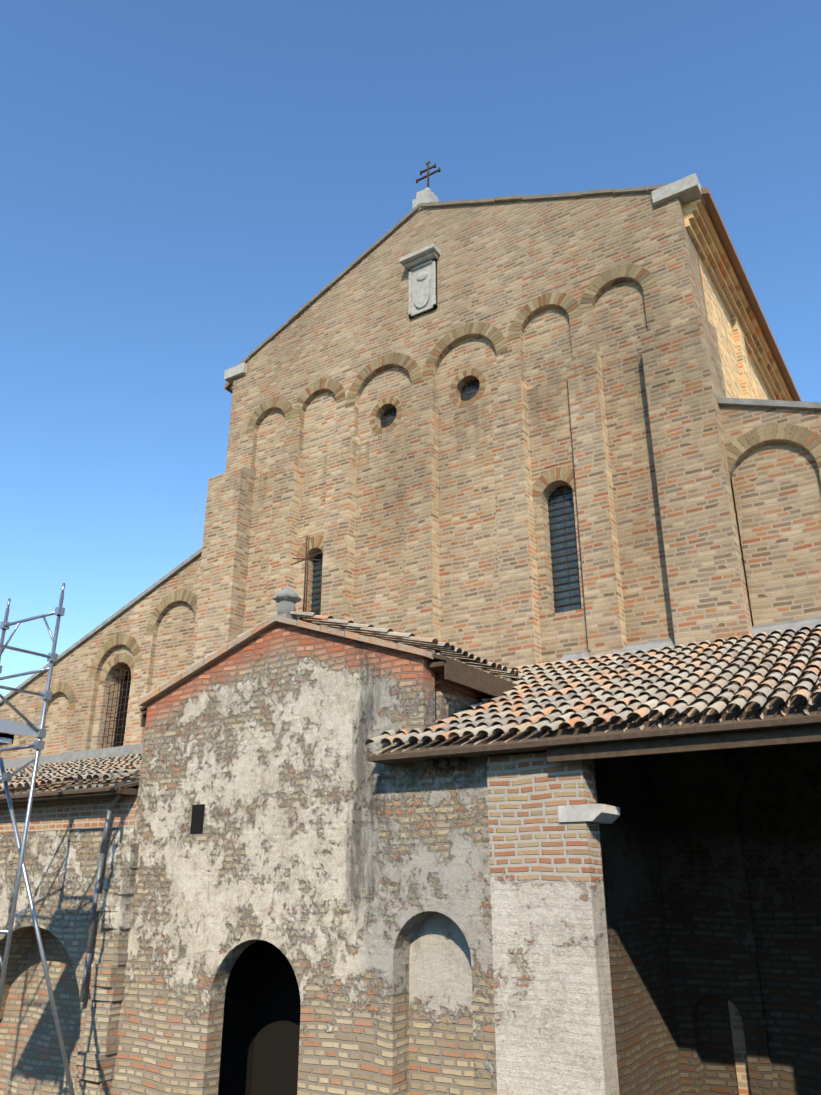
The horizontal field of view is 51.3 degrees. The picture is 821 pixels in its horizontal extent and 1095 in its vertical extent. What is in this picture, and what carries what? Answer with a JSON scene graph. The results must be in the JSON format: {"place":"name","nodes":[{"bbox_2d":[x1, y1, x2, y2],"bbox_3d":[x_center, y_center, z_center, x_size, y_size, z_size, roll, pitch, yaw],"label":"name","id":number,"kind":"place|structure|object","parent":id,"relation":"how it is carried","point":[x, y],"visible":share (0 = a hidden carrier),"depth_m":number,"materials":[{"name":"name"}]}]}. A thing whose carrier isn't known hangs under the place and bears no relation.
{"place":"outdoors","nodes":[
{"label":"outdoors","id":0,"kind":"place"},
{"bbox_2d":[0,827,133,1094],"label":"brick wall","id":1,"kind":"structure","parent":0,"point":[61,867],"depth_m":12.79,"materials":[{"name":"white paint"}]},
{"bbox_2d":[0,931,80,1094],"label":"blind arch","id":2,"kind":"structure","parent":1,"relation":"attached to","point":[31,1061],"depth_m":13.04,"materials":[{"name":"paint"}]},
{"bbox_2d":[0,795,137,832],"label":"red brick band","id":3,"kind":"object","parent":1,"relation":"attached to","point":[71,814],"visible":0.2,"depth_m":13.05,"materials":[{"name":"brick"}]},
{"bbox_2d":[79,787,120,1001],"bbox_3d":[-4.266,4.792,11.910,0.170,2.785,0.672,12,-24,-29],"label":"zinc downpipe","id":4,"kind":"object","parent":1,"relation":"attached to","point":[95,899],"visible":0.85,"depth_m":12.05,"materials":[{"name":"grey metal"}]},
{"bbox_2d":[111,623,496,1094],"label":"porch front wall","id":5,"kind":"structure","parent":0,"point":[328,860],"depth_m":10.59,"materials":[{"name":"grey paint"}]},
{"bbox_2d":[190,804,300,1094],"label":"dark narthex holes","id":6,"kind":"object","parent":5,"relation":"in","point":[260,1035],"visible":0.23,"depth_m":11.53,"materials":[{"name":"black"}]},
{"bbox_2d":[409,912,473,1094],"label":"blind arch niche","id":7,"kind":"object","parent":5,"relation":"in","point":[441,1060],"visible":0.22,"depth_m":9.22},
{"bbox_2d":[0,0,820,698],"label":"sky","id":8,"kind":"structure","parent":0,"point":[179,179],"materials":[{"name":"blue"}]},
{"bbox_2d":[311,380,581,613],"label":"windows","id":9,"kind":"structure","parent":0,"point":[563,593],"depth_m":14.65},
{"bbox_2d":[191,192,752,1094],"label":"church facade wall","id":10,"kind":"structure","parent":0,"point":[427,516],"depth_m":15.66,"materials":[{"name":"beige brick"}]},
{"bbox_2d":[399,244,440,318],"bbox_3d":[0.210,-5.528,17.792,0.850,1.440,0.350,-13,-25,31],"label":"plaque coat of arms","id":11,"kind":"object","parent":10,"relation":"attached to","point":[420,265],"visible":0.96,"depth_m":17.81},
{"bbox_2d":[224,173,705,384],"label":"stone blocks","id":12,"kind":"structure","parent":10,"relation":"attached to","point":[687,189],"depth_m":15.13,"materials":[{"name":"white stone"}]},
{"bbox_2d":[416,161,440,186],"bbox_3d":[0.397,-8.252,19.223,0.647,1.053,0.052,-13,-25,31],"label":"cross","id":13,"kind":"object","parent":12,"relation":"on","point":[428,173],"visible":0.92,"depth_m":19.28,"materials":[{"name":"black metal"}]},
{"label":"ground surface","id":14,"kind":"structure","parent":0,"visible":0},
{"bbox_2d":[0,583,74,1094],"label":"scaffold tubes","id":15,"kind":"object","parent":14,"relation":"on","point":[46,694],"visible":1,"depth_m":10.22},
{"bbox_2d":[0,719,39,744],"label":"scaffold deck","id":16,"kind":"structure","parent":15,"relation":"on","point":[10,727],"depth_m":10.12,"materials":[{"name":"grey metal"}]},
{"bbox_2d":[0,405,820,788],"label":"aisle facade walls","id":17,"kind":"structure","parent":14,"relation":"on","point":[776,485],"depth_m":13.11,"materials":[{"name":"beige brick"}]},
{"bbox_2d":[102,663,130,747],"bbox_3d":[-6.643,3.625,19.572,0.934,1.980,0.031,-13,-25,31],"label":"window grille","id":18,"kind":"object","parent":17,"relation":"in","point":[119,712],"visible":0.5,"depth_m":19.62,"materials":[{"name":"brown metal"}]},
{"bbox_2d":[99,653,133,684],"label":"aisle window voussoirs","id":19,"kind":"object","parent":17,"relation":"attached to","point":[126,659],"visible":0.77,"depth_m":19.87,"materials":[{"name":"beige brick"}]},
{"bbox_2d":[113,670,130,746],"bbox_3d":[-6.479,3.715,19.803,1.120,2.180,0.001,-13,-25,31],"label":"window","id":20,"kind":"structure","parent":17,"relation":"in","point":[123,694],"depth_m":19.93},
{"bbox_2d":[0,423,820,743],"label":"brick arches","id":21,"kind":"structure","parent":17,"relation":"attached to","point":[772,431],"depth_m":18.98,"materials":[{"name":"beige brick"}]},
{"bbox_2d":[0,397,820,704],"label":"aisle roofs","id":22,"kind":"structure","parent":17,"relation":"on","point":[804,405],"depth_m":19.43,"materials":[{"name":"brown"}]},
{"bbox_2d":[697,251,771,399],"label":"nave body walls","id":23,"kind":"structure","parent":14,"relation":"on","point":[742,378],"depth_m":16.62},
{"bbox_2d":[310,380,581,614],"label":"window grilles","id":24,"kind":"object","parent":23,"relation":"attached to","point":[563,506],"visible":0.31,"depth_m":14.69,"materials":[{"name":"black metal"}]},
{"bbox_2d":[246,264,656,561],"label":"brick arches","id":25,"kind":"structure","parent":23,"relation":"attached to","point":[495,333],"depth_m":16.70,"materials":[{"name":"beige brick"}]},
{"bbox_2d":[231,198,792,400],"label":"brick nave cornice","id":26,"kind":"structure","parent":23,"relation":"attached to","point":[702,232],"depth_m":17.08,"materials":[{"name":"brown brick"}]},
{"bbox_2d":[224,184,801,400],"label":"roof edge trim","id":27,"kind":"structure","parent":23,"relation":"on","point":[723,234],"depth_m":17.84,"materials":[{"name":"grey stone"}]},
{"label":"narthex floor paving","id":28,"kind":"structure","parent":0,"visible":0},
{"bbox_2d":[76,843,138,1094],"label":"brick pilaster","id":29,"kind":"object","parent":28,"relation":"on","point":[96,1058],"visible":0.88,"depth_m":11.39,"materials":[{"name":"brick"}]},
{"bbox_2d":[0,634,820,804],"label":"narthex roof timber","id":30,"kind":"object","parent":28,"relation":"on","point":[567,742],"visible":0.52,"depth_m":8.65,"materials":[{"name":"brown wood"}]},
{"bbox_2d":[139,614,438,706],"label":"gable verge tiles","id":31,"kind":"object","parent":30,"relation":"on","point":[224,651],"visible":0.52,"depth_m":11.88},
{"bbox_2d":[272,587,301,623],"bbox_3d":[-1.746,0.827,12.040,0.418,0.570,0.418,-13,-25,31],"label":"stone finial","id":32,"kind":"object","parent":31,"relation":"on","point":[286,599],"visible":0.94,"depth_m":11.95,"materials":[{"name":"white stone"}]},
{"bbox_2d":[291,536,322,621],"bbox_3d":[-1.523,0.442,12.417,0.582,1.320,0.022,-13,-25,31],"label":"cross","id":33,"kind":"object","parent":30,"relation":"attached to","point":[306,559],"visible":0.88,"depth_m":12.44,"materials":[{"name":"brown metal"}]},
{"bbox_2d":[0,611,820,795],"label":"narthex roof tiles","id":34,"kind":"object","parent":30,"relation":"on","point":[531,700],"visible":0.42,"depth_m":10.36,"materials":[{"name":"brown tile"}]},
{"bbox_2d":[3,617,820,768],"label":"roof flashing","id":35,"kind":"object","parent":30,"relation":"on","point":[797,625],"visible":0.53,"depth_m":13.27,"materials":[{"name":"grey metal"}]},
{"bbox_2d":[487,752,618,1094],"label":"brick pillar","id":36,"kind":"structure","parent":28,"relation":"on","point":[554,1023],"depth_m":8.41,"materials":[{"name":"paint"}]},
{"bbox_2d":[558,804,620,823],"bbox_3d":[1.839,2.739,8.771,0.460,0.160,0.530,-13,-25,31],"label":"pier stone impost","id":37,"kind":"object","parent":36,"relation":"attached to","point":[602,814],"visible":0.88,"depth_m":8.59,"materials":[{"name":"white stone"}]},
{"bbox_2d":[594,742,820,1094],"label":"porch back wall","id":38,"kind":"structure","parent":28,"relation":"on","point":[711,864],"depth_m":10.91,"materials":[{"name":"brick"}]}
]}

